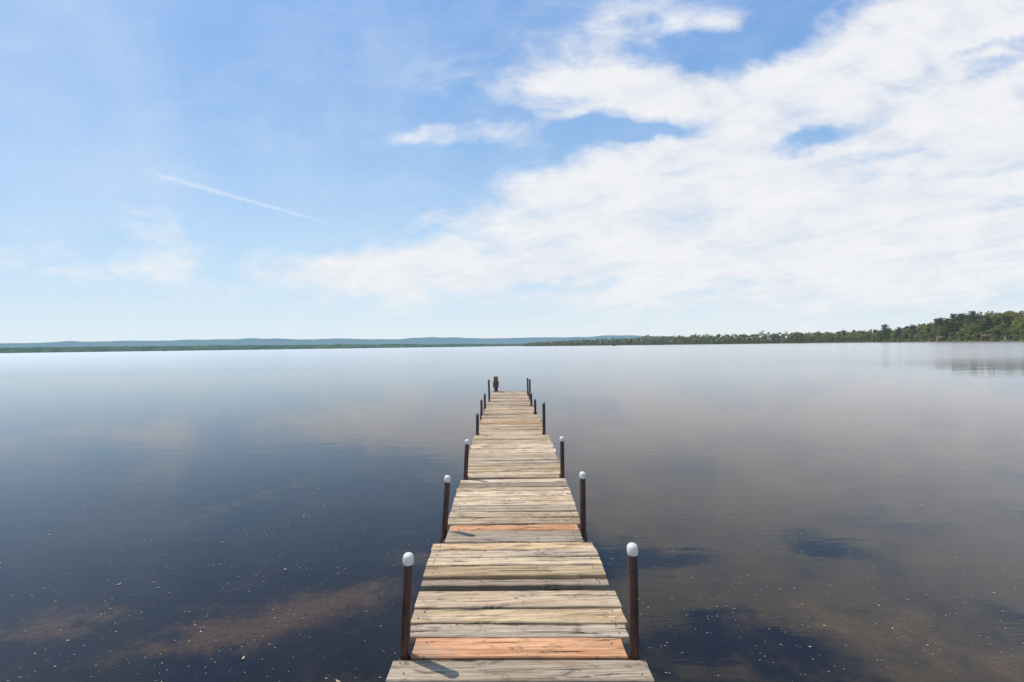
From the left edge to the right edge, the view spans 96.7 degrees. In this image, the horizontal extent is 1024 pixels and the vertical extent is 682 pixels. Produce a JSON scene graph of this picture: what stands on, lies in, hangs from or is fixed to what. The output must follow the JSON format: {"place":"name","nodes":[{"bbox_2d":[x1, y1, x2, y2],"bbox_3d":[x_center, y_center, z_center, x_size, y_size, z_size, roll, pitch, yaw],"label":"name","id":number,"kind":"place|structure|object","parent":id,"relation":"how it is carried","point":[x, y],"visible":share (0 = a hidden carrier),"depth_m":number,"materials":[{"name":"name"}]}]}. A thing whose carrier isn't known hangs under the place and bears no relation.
{"place":"outdoors","nodes":[
{"label":"outdoors","id":0,"kind":"place"},
{"bbox_2d":[0,335,776,347],"bbox_3d":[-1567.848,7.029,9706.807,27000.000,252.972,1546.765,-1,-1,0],"label":"hills","id":1,"kind":"structure","parent":0,"point":[343,341],"depth_m":9278.23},
{"bbox_2d":[0,340,782,352],"bbox_3d":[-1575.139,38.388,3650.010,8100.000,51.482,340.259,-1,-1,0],"label":"shore","id":2,"kind":"structure","parent":0,"point":[129,348],"depth_m":3526.67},
{"bbox_2d":[0,391,1023,681],"bbox_3d":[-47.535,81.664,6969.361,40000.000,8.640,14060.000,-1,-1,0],"label":"lakebed","id":3,"kind":"structure","parent":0,"point":[730,497],"depth_m":5.97,"materials":[{"name":"liquid"}]},
{"bbox_2d":[386,378,653,681],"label":"dock","id":4,"kind":"object","parent":3,"relation":"on","point":[514,584],"visible":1,"depth_m":2.88,"materials":[{"name":"brown wood"}]},
{"bbox_2d":[493,376,498,391],"bbox_3d":[-0.537,1.427,15.200,0.206,0.506,0.166,-1,-1,-14],"label":"owl decoy","id":5,"kind":"object","parent":4,"relation":"on","point":[495,384],"visible":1,"depth_m":15.15,"materials":[{"name":"brown plastic"}]},
{"bbox_2d":[0,341,1023,437],"bbox_3d":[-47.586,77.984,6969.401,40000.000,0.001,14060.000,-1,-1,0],"label":"lake water","id":6,"kind":"structure","parent":0,"point":[51,391],"depth_m":26.61,"materials":[{"name":"liquid"}]},
{"bbox_2d":[7,420,1023,681],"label":"floating pollen","id":7,"kind":"object","parent":6,"relation":"on","point":[429,538],"visible":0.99,"depth_m":3.75},
{"bbox_2d":[0,0,1023,342],"label":"sky","id":8,"kind":"structure","parent":0,"point":[170,170],"materials":[{"name":"blue"}]},
{"bbox_2d":[546,332,1023,345],"bbox_3d":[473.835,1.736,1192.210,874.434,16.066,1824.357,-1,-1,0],"label":"wooded shore","id":9,"kind":"structure","parent":0,"point":[863,341],"depth_m":508.56,"materials":[{"name":"green plant"}]},
{"bbox_2d":[524,310,1023,345],"bbox_3d":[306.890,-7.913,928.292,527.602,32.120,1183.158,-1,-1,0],"label":"distant wood","id":10,"kind":"object","parent":9,"relation":"on","point":[773,337],"visible":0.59,"depth_m":854.73,"materials":[{"name":"green plant"}]},
{"bbox_2d":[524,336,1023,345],"bbox_3d":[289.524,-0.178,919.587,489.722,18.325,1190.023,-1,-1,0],"label":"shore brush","id":11,"kind":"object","parent":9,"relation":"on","point":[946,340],"visible":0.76,"depth_m":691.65,"materials":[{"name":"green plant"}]},
{"bbox_2d":[840,330,848,338],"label":"pine tree","id":12,"kind":"object","parent":9,"relation":"on","point":[843,333],"visible":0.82,"depth_m":670.70,"materials":[{"name":"green plant"}]},
{"bbox_2d":[878,324,890,337],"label":"pine tree","id":13,"kind":"object","parent":9,"relation":"on","point":[884,326],"visible":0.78,"depth_m":592.95,"materials":[{"name":"green plant"}]},
{"bbox_2d":[885,327,892,338],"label":"pine tree","id":14,"kind":"object","parent":9,"relation":"on","point":[887,334],"visible":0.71,"depth_m":584.37,"materials":[{"name":"green plant"}]},
{"bbox_2d":[892,327,901,337],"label":"pine tree","id":15,"kind":"object","parent":9,"relation":"on","point":[897,330],"visible":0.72,"depth_m":559.56,"materials":[{"name":"green plant"}]},
{"bbox_2d":[900,328,909,339],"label":"broadleaf tree","id":16,"kind":"object","parent":9,"relation":"on","point":[903,334],"visible":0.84,"depth_m":544.28,"materials":[{"name":"green plant"}]},
{"bbox_2d":[924,328,931,336],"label":"pine tree","id":17,"kind":"object","parent":9,"relation":"on","point":[928,330],"visible":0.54,"depth_m":491.98,"materials":[{"name":"green plant"}]},
{"bbox_2d":[926,332,935,340],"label":"broadleaf tree","id":18,"kind":"object","parent":9,"relation":"on","point":[929,335],"visible":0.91,"depth_m":477.86,"materials":[{"name":"green plant"}]},
{"bbox_2d":[933,317,943,330],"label":"pine tree","id":19,"kind":"object","parent":9,"relation":"on","point":[939,320],"visible":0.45,"depth_m":486.81,"materials":[{"name":"green plant"}]},
{"bbox_2d":[931,327,946,337],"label":"broadleaf tree","id":20,"kind":"object","parent":9,"relation":"on","point":[937,331],"visible":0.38,"depth_m":473.34,"materials":[{"name":"green plant"}]},
{"bbox_2d":[936,330,945,340],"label":"broadleaf tree","id":21,"kind":"object","parent":9,"relation":"on","point":[942,337],"visible":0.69,"depth_m":463.26,"materials":[{"name":"green plant"}]},
{"bbox_2d":[939,323,951,338],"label":"pine tree","id":22,"kind":"object","parent":9,"relation":"on","point":[945,331],"visible":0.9,"depth_m":454.57,"materials":[{"name":"green plant"}]},
{"bbox_2d":[948,323,955,334],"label":"pine tree","id":23,"kind":"object","parent":9,"relation":"on","point":[952,325],"visible":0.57,"depth_m":449.88,"materials":[{"name":"green plant"}]},
{"bbox_2d":[946,313,958,329],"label":"pine tree","id":24,"kind":"object","parent":9,"relation":"on","point":[953,315],"visible":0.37,"depth_m":461.64,"materials":[{"name":"green plant"}]},
{"bbox_2d":[950,325,959,337],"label":"pine tree","id":25,"kind":"object","parent":9,"relation":"on","point":[954,330],"visible":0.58,"depth_m":439.26,"materials":[{"name":"green plant"}]},
{"bbox_2d":[954,314,964,325],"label":"pine tree","id":26,"kind":"object","parent":9,"relation":"on","point":[959,316],"visible":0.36,"depth_m":448.66,"materials":[{"name":"green plant"}]},
{"bbox_2d":[955,332,964,339],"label":"broadleaf tree","id":27,"kind":"object","parent":9,"relation":"on","point":[959,336],"visible":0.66,"depth_m":426.11,"materials":[{"name":"green plant"}]},
{"bbox_2d":[957,322,964,332],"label":"pine tree","id":28,"kind":"object","parent":9,"relation":"on","point":[960,325],"visible":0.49,"depth_m":437.47,"materials":[{"name":"green plant"}]},
{"bbox_2d":[955,323,976,337],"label":"broadleaf tree","id":29,"kind":"object","parent":9,"relation":"on","point":[961,330],"visible":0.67,"depth_m":424.42,"materials":[{"name":"green plant"}]},
{"bbox_2d":[962,331,975,339],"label":"broadleaf tree","id":30,"kind":"object","parent":9,"relation":"on","point":[966,336],"visible":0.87,"depth_m":415.18,"materials":[{"name":"green plant"}]},
{"bbox_2d":[962,317,979,324],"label":"broadleaf tree","id":31,"kind":"object","parent":9,"relation":"on","point":[972,322],"visible":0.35,"depth_m":431.34,"materials":[{"name":"green plant"}]},
{"bbox_2d":[965,322,978,336],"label":"broadleaf tree","id":32,"kind":"object","parent":9,"relation":"on","point":[972,327],"visible":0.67,"depth_m":413.97,"materials":[{"name":"green plant"}]},
{"bbox_2d":[964,312,982,323],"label":"pine tree","id":33,"kind":"object","parent":9,"relation":"on","point":[973,314],"visible":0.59,"depth_m":430.77,"materials":[{"name":"green plant"}]},
{"bbox_2d":[972,330,982,340],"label":"broadleaf tree","id":34,"kind":"object","parent":9,"relation":"on","point":[978,333],"visible":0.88,"depth_m":404.08,"materials":[{"name":"green plant"}]},
{"bbox_2d":[980,334,988,339],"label":"cottage","id":35,"kind":"structure","parent":9,"relation":"on","point":[982,336],"depth_m":396.89,"materials":[{"name":"grey"}]},
{"bbox_2d":[977,316,993,330],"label":"pine tree","id":36,"kind":"object","parent":9,"relation":"on","point":[987,319],"visible":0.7,"depth_m":404.09,"materials":[{"name":"green plant"}]},
{"bbox_2d":[979,323,991,333],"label":"pine tree","id":37,"kind":"object","parent":9,"relation":"on","point":[984,329],"visible":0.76,"depth_m":400.42,"materials":[{"name":"green plant"}]},
{"bbox_2d":[986,327,1003,338],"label":"broadleaf tree","id":38,"kind":"object","parent":9,"relation":"on","point":[992,333],"visible":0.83,"depth_m":381.38,"materials":[{"name":"green plant"}]},
{"bbox_2d":[991,322,1002,335],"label":"pine tree","id":39,"kind":"object","parent":9,"relation":"on","point":[995,324],"visible":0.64,"depth_m":383.29,"materials":[{"name":"green plant"}]},
{"bbox_2d":[995,322,1016,334],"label":"broadleaf tree","id":40,"kind":"object","parent":9,"relation":"on","point":[1001,327],"visible":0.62,"depth_m":377.44,"materials":[{"name":"green plant"}]},
{"bbox_2d":[1001,315,1011,330],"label":"pine tree","id":41,"kind":"object","parent":9,"relation":"on","point":[1006,317],"visible":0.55,"depth_m":381.46,"materials":[{"name":"green plant"}]},
{"bbox_2d":[1001,329,1013,338],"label":"broadleaf tree","id":42,"kind":"object","parent":9,"relation":"on","point":[1006,331],"visible":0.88,"depth_m":370.60,"materials":[{"name":"green plant"}]},
{"bbox_2d":[1001,314,1023,326],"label":"broadleaf tree","id":43,"kind":"object","parent":9,"relation":"on","point":[1017,317],"visible":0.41,"depth_m":381.65,"materials":[{"name":"green plant"}]},
{"bbox_2d":[1010,327,1019,338],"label":"broadleaf tree","id":44,"kind":"object","parent":9,"relation":"on","point":[1015,335],"visible":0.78,"depth_m":362.38,"materials":[{"name":"green plant"}]},
{"bbox_2d":[1006,312,1023,319],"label":"broadleaf tree","id":45,"kind":"object","parent":9,"relation":"on","point":[1016,314],"visible":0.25,"depth_m":394.18,"materials":[{"name":"green plant"}]},
{"bbox_2d":[1007,316,1023,333],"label":"broadleaf tree","id":46,"kind":"object","parent":9,"relation":"on","point":[1015,321],"visible":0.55,"depth_m":372.65,"materials":[{"name":"green plant"}]},
{"bbox_2d":[1009,323,1023,337],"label":"broadleaf tree","id":47,"kind":"object","parent":9,"relation":"on","point":[1019,326],"visible":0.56,"depth_m":363.41,"materials":[{"name":"green plant"}]},
{"bbox_2d":[1016,329,1023,338],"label":"broadleaf tree","id":48,"kind":"object","parent":9,"relation":"on","point":[1021,330],"visible":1,"depth_m":353.49,"materials":[{"name":"green plant"}]}
]}

